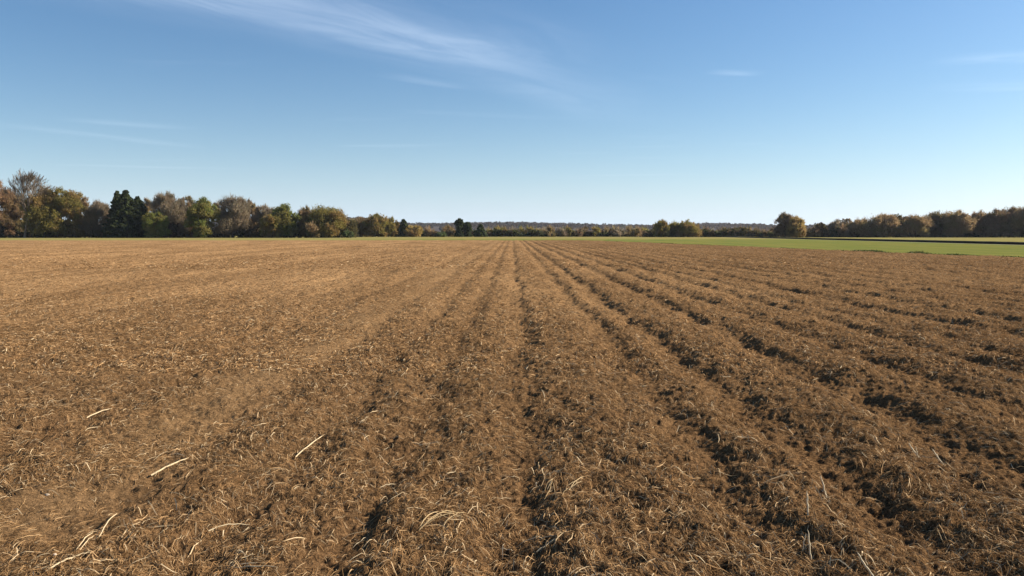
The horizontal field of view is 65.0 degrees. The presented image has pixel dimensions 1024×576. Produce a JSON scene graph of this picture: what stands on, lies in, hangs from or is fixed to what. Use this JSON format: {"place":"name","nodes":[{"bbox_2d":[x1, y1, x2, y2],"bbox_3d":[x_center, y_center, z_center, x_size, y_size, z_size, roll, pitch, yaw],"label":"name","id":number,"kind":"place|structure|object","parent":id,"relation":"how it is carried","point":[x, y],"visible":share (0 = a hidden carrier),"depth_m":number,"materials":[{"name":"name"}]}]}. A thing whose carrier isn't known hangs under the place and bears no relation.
{"place":"outdoors","nodes":[
{"label":"outdoors","id":0,"kind":"place"},
{"bbox_2d":[100,226,768,233],"bbox_3d":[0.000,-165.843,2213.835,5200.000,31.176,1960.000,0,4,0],"label":"hills","id":1,"kind":"structure","parent":0,"point":[435,228],"depth_m":1575.18,"materials":[{"name":"green plant"}]},
{"bbox_2d":[5,216,827,232],"bbox_3d":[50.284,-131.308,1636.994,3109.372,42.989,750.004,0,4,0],"label":"woodland","id":2,"kind":"object","parent":1,"relation":"on","point":[510,224],"visible":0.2,"depth_m":1625.81,"materials":[{"name":"brown plant"}]},
{"bbox_2d":[0,240,1023,575],"bbox_3d":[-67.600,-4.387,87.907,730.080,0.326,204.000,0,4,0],"label":"ploughed field","id":3,"kind":"structure","parent":0,"point":[564,294],"depth_m":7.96,"materials":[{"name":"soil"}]},
{"bbox_2d":[47,552,90,570],"bbox_3d":[-2.117,1.298,3.836,0.028,0.021,0.252,2,4,25],"label":"straw stalk","id":4,"kind":"object","parent":3,"relation":"on","point":[56,564],"visible":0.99,"depth_m":3.82,"materials":[{"name":"beige plant"}]},
{"bbox_2d":[77,533,92,549],"bbox_3d":[-2.179,1.294,4.121,0.034,0.039,0.322,-1,4,-13],"label":"straw stalk","id":5,"kind":"object","parent":3,"relation":"on","point":[85,542],"visible":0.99,"depth_m":4.07,"materials":[{"name":"beige plant"}]},
{"bbox_2d":[98,513,116,537],"bbox_3d":[-2.216,1.290,4.413,0.010,0.032,0.418,-1,4,-14],"label":"straw stalk","id":6,"kind":"object","parent":3,"relation":"on","point":[106,524],"visible":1,"depth_m":4.34,"materials":[{"name":"beige plant"}]},
{"bbox_2d":[150,457,188,475],"bbox_3d":[-2.351,1.225,5.535,0.014,0.028,0.396,1,4,16],"label":"straw stalk","id":7,"kind":"object","parent":3,"relation":"on","point":[167,466],"visible":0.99,"depth_m":5.50,"materials":[{"name":"beige plant"}]},
{"bbox_2d":[208,523,248,531],"bbox_3d":[-1.575,1.326,4.474,0.232,0.027,0.026,-3,5,-35],"label":"straw stalk","id":8,"kind":"object","parent":3,"relation":"on","point":[227,524],"visible":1,"depth_m":4.47,"materials":[{"name":"beige plant"}]},
{"bbox_2d":[226,562,274,567],"bbox_3d":[-1.246,1.337,3.841,0.290,0.046,0.056,1,4,9],"label":"straw stalk","id":9,"kind":"object","parent":3,"relation":"on","point":[249,565],"visible":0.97,"depth_m":3.82,"materials":[{"name":"beige plant"}]},
{"bbox_2d":[295,435,322,456],"bbox_3d":[-1.548,1.208,6.183,0.014,0.035,0.583,1,4,9],"label":"straw stalk","id":10,"kind":"object","parent":3,"relation":"on","point":[307,446],"visible":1,"depth_m":6.12,"materials":[{"name":"beige plant"}]},
{"bbox_2d":[419,510,465,529],"bbox_3d":[-0.409,1.255,4.440,0.163,0.065,0.392,4,5,44],"label":"straw bundle","id":11,"kind":"object","parent":3,"relation":"on","point":[429,519],"visible":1,"depth_m":4.39,"materials":[{"name":"beige plant"}]},
{"bbox_2d":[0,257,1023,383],"bbox_3d":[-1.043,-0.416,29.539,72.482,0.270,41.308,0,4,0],"label":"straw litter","id":12,"kind":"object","parent":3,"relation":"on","point":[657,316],"visible":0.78,"depth_m":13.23,"materials":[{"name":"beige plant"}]},
{"bbox_2d":[0,243,1023,270],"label":"straw litter","id":13,"kind":"object","parent":3,"relation":"on","point":[419,267],"visible":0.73,"depth_m":46.67,"materials":[{"name":"beige plant"}]},
{"bbox_2d":[536,535,554,551],"bbox_3d":[0.183,1.319,4.212,0.228,0.052,0.105,-3,5,-40],"label":"straw stalk","id":14,"kind":"object","parent":3,"relation":"on","point":[547,543],"visible":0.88,"depth_m":4.16,"materials":[{"name":"beige plant"}]},
{"bbox_2d":[543,479,567,500],"bbox_3d":[0.281,1.261,5.020,0.149,0.071,0.313,1,4,15],"label":"straw bundle","id":15,"kind":"object","parent":3,"relation":"on","point":[554,490],"visible":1,"depth_m":4.96,"materials":[{"name":"beige plant"}]},
{"bbox_2d":[566,476,583,489],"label":"straw stalk","id":16,"kind":"object","parent":3,"relation":"on","point":[572,485],"visible":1,"depth_m":5.07,"materials":[{"name":"beige plant"}]},
{"bbox_2d":[803,532,811,559],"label":"straw stalk","id":17,"kind":"object","parent":3,"relation":"on","point":[809,545],"visible":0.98,"depth_m":4.02,"materials":[{"name":"beige plant"}]},
{"bbox_2d":[806,492,808,514],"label":"straw stalk","id":18,"kind":"object","parent":3,"relation":"on","point":[807,504],"visible":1,"depth_m":4.50,"materials":[{"name":"beige plant"}]},
{"bbox_2d":[820,478,826,497],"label":"straw stalk","id":19,"kind":"object","parent":3,"relation":"on","point":[824,492],"visible":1,"depth_m":4.96,"materials":[{"name":"beige plant"}]},
{"bbox_2d":[857,552,873,575],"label":"straw stalk","id":20,"kind":"object","parent":3,"relation":"on","point":[866,567],"visible":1,"depth_m":3.69,"materials":[{"name":"beige plant"}]},
{"bbox_2d":[0,234,1023,256],"bbox_3d":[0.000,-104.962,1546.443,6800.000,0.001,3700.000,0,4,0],"label":"ground","id":21,"kind":"structure","parent":0,"point":[969,249],"depth_m":159.90,"materials":[{"name":"green plant"}]},
{"bbox_2d":[0,179,17,237],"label":"deciduous tree","id":22,"kind":"object","parent":21,"relation":"on","point":[6,200],"visible":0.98,"depth_m":275.77,"materials":[{"name":"brown plant"}]},
{"bbox_2d":[4,195,32,235],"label":"deciduous tree","id":23,"kind":"object","parent":21,"relation":"on","point":[17,221],"visible":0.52,"depth_m":277.91,"materials":[{"name":"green plant"}]},
{"bbox_2d":[2,169,55,237],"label":"bare tree","id":24,"kind":"object","parent":21,"relation":"on","point":[28,179],"visible":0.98,"depth_m":264.32,"materials":[{"name":"grey plant"}]},
{"bbox_2d":[17,185,63,237],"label":"deciduous tree","id":25,"kind":"object","parent":21,"relation":"on","point":[38,213],"visible":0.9,"depth_m":266.89,"materials":[{"name":"green plant"}]},
{"bbox_2d":[43,186,85,237],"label":"deciduous tree","id":26,"kind":"object","parent":21,"relation":"on","point":[70,204],"visible":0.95,"depth_m":271.44,"materials":[{"name":"green plant"}]},
{"bbox_2d":[69,192,90,237],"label":"deciduous tree","id":27,"kind":"object","parent":21,"relation":"on","point":[84,202],"visible":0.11,"depth_m":286.73,"materials":[{"name":"brown plant"}]},
{"bbox_2d":[78,197,109,237],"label":"deciduous tree","id":28,"kind":"object","parent":21,"relation":"on","point":[94,214],"visible":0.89,"depth_m":274.15,"materials":[{"name":"brown plant"}]},
{"bbox_2d":[100,190,134,237],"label":"conifer tree","id":29,"kind":"object","parent":21,"relation":"on","point":[117,194],"visible":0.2,"depth_m":272.98,"materials":[{"name":"green plant"}]},
{"bbox_2d":[98,190,152,237],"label":"conifer tree","id":30,"kind":"object","parent":21,"relation":"on","point":[121,217],"visible":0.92,"depth_m":269.75,"materials":[{"name":"green plant"}]},
{"bbox_2d":[118,196,157,237],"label":"conifer tree","id":31,"kind":"object","parent":21,"relation":"on","point":[139,205],"visible":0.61,"depth_m":272.03,"materials":[{"name":"green plant"}]},
{"bbox_2d":[143,197,153,213],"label":"deciduous tree","id":32,"kind":"object","parent":21,"relation":"on","point":[145,200],"visible":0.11,"depth_m":285.79,"materials":[{"name":"brown plant"}]},
{"bbox_2d":[140,212,171,237],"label":"deciduous tree","id":33,"kind":"object","parent":21,"relation":"on","point":[156,224],"visible":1,"depth_m":267.71,"materials":[{"name":"green plant"}]},
{"bbox_2d":[146,191,188,237],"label":"deciduous tree","id":34,"kind":"object","parent":21,"relation":"on","point":[170,207],"visible":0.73,"depth_m":274.88,"materials":[{"name":"brown plant"}]},
{"bbox_2d":[1,220,358,237],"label":"undergrowth","id":35,"kind":"object","parent":21,"relation":"on","point":[254,233],"visible":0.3,"depth_m":278.28,"materials":[{"name":"green plant"}]},
{"bbox_2d":[174,195,193,237],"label":"deciduous tree","id":36,"kind":"object","parent":21,"relation":"on","point":[189,202],"visible":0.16,"depth_m":280.39,"materials":[{"name":"brown plant"}]},
{"bbox_2d":[182,196,220,237],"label":"deciduous tree","id":37,"kind":"object","parent":21,"relation":"on","point":[202,214],"visible":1,"depth_m":268.62,"materials":[{"name":"green plant"}]},
{"bbox_2d":[212,193,254,237],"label":"deciduous tree","id":38,"kind":"object","parent":21,"relation":"on","point":[235,212],"visible":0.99,"depth_m":274.30,"materials":[{"name":"brown plant"}]},
{"bbox_2d":[247,198,256,229],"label":"deciduous tree","id":39,"kind":"object","parent":21,"relation":"on","point":[253,223],"visible":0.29,"depth_m":282.50,"materials":[{"name":"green plant"}]},
{"bbox_2d":[250,203,273,235],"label":"deciduous tree","id":40,"kind":"object","parent":21,"relation":"on","point":[261,212],"visible":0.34,"depth_m":280.02,"materials":[{"name":"brown plant"}]},
{"bbox_2d":[259,213,282,237],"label":"deciduous tree","id":41,"kind":"object","parent":21,"relation":"on","point":[269,224],"visible":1,"depth_m":269.42,"materials":[{"name":"green plant"}]},
{"bbox_2d":[269,202,300,237],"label":"deciduous tree","id":42,"kind":"object","parent":21,"relation":"on","point":[285,214],"visible":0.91,"depth_m":272.89,"materials":[{"name":"green plant"}]},
{"bbox_2d":[297,205,314,237],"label":"deciduous tree","id":43,"kind":"object","parent":21,"relation":"on","point":[304,213],"visible":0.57,"depth_m":276.90,"materials":[{"name":"brown plant"}]},
{"bbox_2d":[305,221,320,237],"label":"shrub","id":44,"kind":"object","parent":21,"relation":"on","point":[310,227],"visible":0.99,"depth_m":266.72,"materials":[{"name":"brown plant"}]},
{"bbox_2d":[301,204,349,237],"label":"deciduous tree","id":45,"kind":"object","parent":21,"relation":"on","point":[330,221],"visible":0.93,"depth_m":271.92,"materials":[{"name":"green plant"}]},
{"bbox_2d":[342,229,354,237],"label":"shrub","id":46,"kind":"object","parent":21,"relation":"on","point":[347,233],"visible":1,"depth_m":268.68,"materials":[{"name":"green plant"}]},
{"bbox_2d":[347,216,369,236],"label":"deciduous tree","id":47,"kind":"object","parent":21,"relation":"on","point":[361,230],"visible":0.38,"depth_m":327.05,"materials":[{"name":"brown plant"}]},
{"bbox_2d":[361,213,391,236],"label":"deciduous tree","id":48,"kind":"object","parent":21,"relation":"on","point":[376,224],"visible":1,"depth_m":322.26,"materials":[{"name":"green plant"}]},
{"bbox_2d":[385,216,399,236],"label":"deciduous tree","id":49,"kind":"object","parent":21,"relation":"on","point":[393,227],"visible":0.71,"depth_m":325.13,"materials":[{"name":"green plant"}]},
{"bbox_2d":[394,219,411,236],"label":"conifer tree","id":50,"kind":"object","parent":21,"relation":"on","point":[403,225],"visible":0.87,"depth_m":327.50,"materials":[{"name":"green plant"}]},
{"bbox_2d":[403,224,423,236],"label":"deciduous tree","id":51,"kind":"object","parent":21,"relation":"on","point":[413,231],"visible":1,"depth_m":326.25,"materials":[{"name":"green plant"}]},
{"bbox_2d":[424,225,434,236],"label":"shrub","id":52,"kind":"object","parent":21,"relation":"on","point":[427,231],"visible":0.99,"depth_m":333.55,"materials":[{"name":"brown plant"}]},
{"bbox_2d":[435,231,446,236],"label":"shrub","id":53,"kind":"object","parent":21,"relation":"on","point":[440,234],"visible":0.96,"depth_m":324.05,"materials":[{"name":"green plant"}]},
{"bbox_2d":[440,225,454,236],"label":"deciduous tree","id":54,"kind":"object","parent":21,"relation":"on","point":[448,230],"visible":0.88,"depth_m":333.77,"materials":[{"name":"brown plant"}]},
{"bbox_2d":[454,218,463,236],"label":"conifer tree","id":55,"kind":"object","parent":21,"relation":"on","point":[458,223],"visible":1,"depth_m":330.07,"materials":[{"name":"green plant"}]},
{"bbox_2d":[462,222,472,236],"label":"conifer tree","id":56,"kind":"object","parent":21,"relation":"on","point":[467,228],"visible":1,"depth_m":332.10,"materials":[{"name":"green plant"}]},
{"bbox_2d":[474,224,487,236],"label":"conifer tree","id":57,"kind":"object","parent":21,"relation":"on","point":[480,231],"visible":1,"depth_m":327.85,"materials":[{"name":"green plant"}]},
{"bbox_2d":[354,228,649,236],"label":"undergrowth","id":58,"kind":"object","parent":21,"relation":"on","point":[515,233],"visible":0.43,"depth_m":339.66,"materials":[{"name":"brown plant"}]},
{"bbox_2d":[498,225,510,236],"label":"shrub","id":59,"kind":"object","parent":21,"relation":"on","point":[504,229],"visible":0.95,"depth_m":339.11,"materials":[{"name":"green plant"}]},
{"bbox_2d":[521,225,532,233],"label":"shrub","id":60,"kind":"object","parent":21,"relation":"on","point":[527,230],"visible":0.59,"depth_m":344.12,"materials":[{"name":"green plant"}]},
{"bbox_2d":[543,225,556,236],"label":"shrub","id":61,"kind":"object","parent":21,"relation":"on","point":[548,231],"visible":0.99,"depth_m":333.11,"materials":[{"name":"brown plant"}]},
{"bbox_2d":[555,227,567,236],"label":"shrub","id":62,"kind":"object","parent":21,"relation":"on","point":[561,231],"visible":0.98,"depth_m":336.66,"materials":[{"name":"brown plant"}]},
{"bbox_2d":[563,224,574,236],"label":"shrub","id":63,"kind":"object","parent":21,"relation":"on","point":[569,230],"visible":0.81,"depth_m":339.53,"materials":[{"name":"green plant"}]},
{"bbox_2d":[574,228,584,236],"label":"shrub","id":64,"kind":"object","parent":21,"relation":"on","point":[579,232],"visible":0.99,"depth_m":333.40,"materials":[{"name":"brown plant"}]},
{"bbox_2d":[579,226,591,231],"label":"shrub","id":65,"kind":"object","parent":21,"relation":"on","point":[585,228],"visible":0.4,"depth_m":347.23,"materials":[{"name":"brown plant"}]},
{"bbox_2d":[591,225,600,236],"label":"shrub","id":66,"kind":"object","parent":21,"relation":"on","point":[596,230],"visible":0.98,"depth_m":340.48,"materials":[{"name":"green plant"}]},
{"bbox_2d":[600,225,610,236],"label":"shrub","id":67,"kind":"object","parent":21,"relation":"on","point":[605,230],"visible":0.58,"depth_m":345.53,"materials":[{"name":"brown plant"}]},
{"bbox_2d":[612,226,627,236],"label":"shrub","id":68,"kind":"object","parent":21,"relation":"on","point":[618,232],"visible":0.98,"depth_m":329.67,"materials":[{"name":"brown plant"}]},
{"bbox_2d":[621,225,635,236],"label":"shrub","id":69,"kind":"object","parent":21,"relation":"on","point":[628,231],"visible":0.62,"depth_m":339.75,"materials":[{"name":"brown plant"}]},
{"bbox_2d":[628,226,641,236],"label":"shrub","id":70,"kind":"object","parent":21,"relation":"on","point":[636,232],"visible":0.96,"depth_m":334.69,"materials":[{"name":"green plant"}]},
{"bbox_2d":[652,218,670,236],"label":"deciduous tree","id":71,"kind":"object","parent":21,"relation":"on","point":[663,226],"visible":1,"depth_m":309.80,"materials":[{"name":"green plant"}]},
{"bbox_2d":[668,222,680,236],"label":"deciduous tree","id":72,"kind":"object","parent":21,"relation":"on","point":[673,226],"visible":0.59,"depth_m":312.63,"materials":[{"name":"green plant"}]},
{"bbox_2d":[675,219,701,236],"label":"deciduous tree","id":73,"kind":"object","parent":21,"relation":"on","point":[687,228],"visible":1,"depth_m":308.95,"materials":[{"name":"green plant"}]},
{"bbox_2d":[641,227,813,236],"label":"undergrowth","id":74,"kind":"object","parent":21,"relation":"on","point":[741,231],"visible":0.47,"depth_m":312.18,"materials":[{"name":"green plant"}]},
{"bbox_2d":[773,212,795,236],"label":"deciduous tree","id":75,"kind":"object","parent":21,"relation":"on","point":[783,220],"visible":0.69,"depth_m":297.34,"materials":[{"name":"brown plant"}]},
{"bbox_2d":[785,215,806,236],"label":"deciduous tree","id":76,"kind":"object","parent":21,"relation":"on","point":[797,223],"visible":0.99,"depth_m":293.92,"materials":[{"name":"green plant"}]},
{"bbox_2d":[805,227,821,236],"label":"shrub","id":77,"kind":"object","parent":21,"relation":"on","point":[812,232],"visible":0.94,"depth_m":298.76,"materials":[{"name":"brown plant"}]},
{"bbox_2d":[617,241,1023,257],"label":"weeds","id":78,"kind":"object","parent":21,"relation":"on","point":[876,250],"visible":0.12,"depth_m":64.53,"materials":[{"name":"green plant"}]},
{"bbox_2d":[827,218,842,233],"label":"deciduous tree","id":79,"kind":"object","parent":21,"relation":"on","point":[831,225],"visible":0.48,"depth_m":302.68,"materials":[{"name":"brown plant"}]},
{"bbox_2d":[834,223,849,236],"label":"shrub","id":80,"kind":"object","parent":21,"relation":"on","point":[841,229],"visible":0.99,"depth_m":293.92,"materials":[{"name":"brown plant"}]},
{"bbox_2d":[846,217,875,236],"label":"deciduous tree","id":81,"kind":"object","parent":21,"relation":"on","point":[859,226],"visible":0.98,"depth_m":294.62,"materials":[{"name":"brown plant"}]},
{"bbox_2d":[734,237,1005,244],"bbox_3d":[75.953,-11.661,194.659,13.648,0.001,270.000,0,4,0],"label":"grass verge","id":82,"kind":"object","parent":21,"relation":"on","point":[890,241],"depth_m":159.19,"materials":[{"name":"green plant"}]},
{"bbox_2d":[866,212,903,236],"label":"deciduous tree","id":83,"kind":"object","parent":21,"relation":"on","point":[883,225],"visible":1,"depth_m":290.84,"materials":[{"name":"brown plant"}]},
{"bbox_2d":[898,213,934,236],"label":"deciduous tree","id":84,"kind":"object","parent":21,"relation":"on","point":[915,225],"visible":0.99,"depth_m":288.80,"materials":[{"name":"brown plant"}]},
{"bbox_2d":[814,213,1022,236],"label":"undergrowth","id":85,"kind":"object","parent":21,"relation":"on","point":[831,233],"visible":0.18,"depth_m":299.59,"materials":[{"name":"brown plant"}]},
{"bbox_2d":[925,210,945,236],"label":"deciduous tree","id":86,"kind":"object","parent":21,"relation":"on","point":[937,226],"visible":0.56,"depth_m":294.23,"materials":[{"name":"brown plant"}]},
{"bbox_2d":[940,209,978,236],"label":"deciduous tree","id":87,"kind":"object","parent":21,"relation":"on","point":[957,223],"visible":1,"depth_m":289.31,"materials":[{"name":"brown plant"}]},
{"bbox_2d":[967,209,992,236],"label":"deciduous tree","id":88,"kind":"object","parent":21,"relation":"on","point":[980,215],"visible":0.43,"depth_m":294.75,"materials":[{"name":"brown plant"}]},
{"bbox_2d":[979,208,1015,236],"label":"deciduous tree","id":89,"kind":"object","parent":21,"relation":"on","point":[995,223],"visible":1,"depth_m":289.43,"materials":[{"name":"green plant"}]},
{"bbox_2d":[1002,206,1023,236],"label":"deciduous tree","id":90,"kind":"object","parent":21,"relation":"on","point":[1011,209],"visible":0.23,"depth_m":293.29,"materials":[{"name":"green plant"}]},
{"bbox_2d":[1009,206,1023,236],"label":"deciduous tree","id":91,"kind":"object","parent":21,"relation":"on","point":[1018,215],"visible":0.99,"depth_m":288.03,"materials":[{"name":"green plant"}]},
{"bbox_2d":[0,0,1023,224],"label":"sky","id":92,"kind":"structure","parent":0,"point":[633,112],"materials":[{"name":"blue"}]},
{"bbox_2d":[723,236,1023,244],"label":"earth bank","id":93,"kind":"structure","parent":0,"point":[970,242],"depth_m":153.11,"materials":[{"name":"green plant"}]}
]}

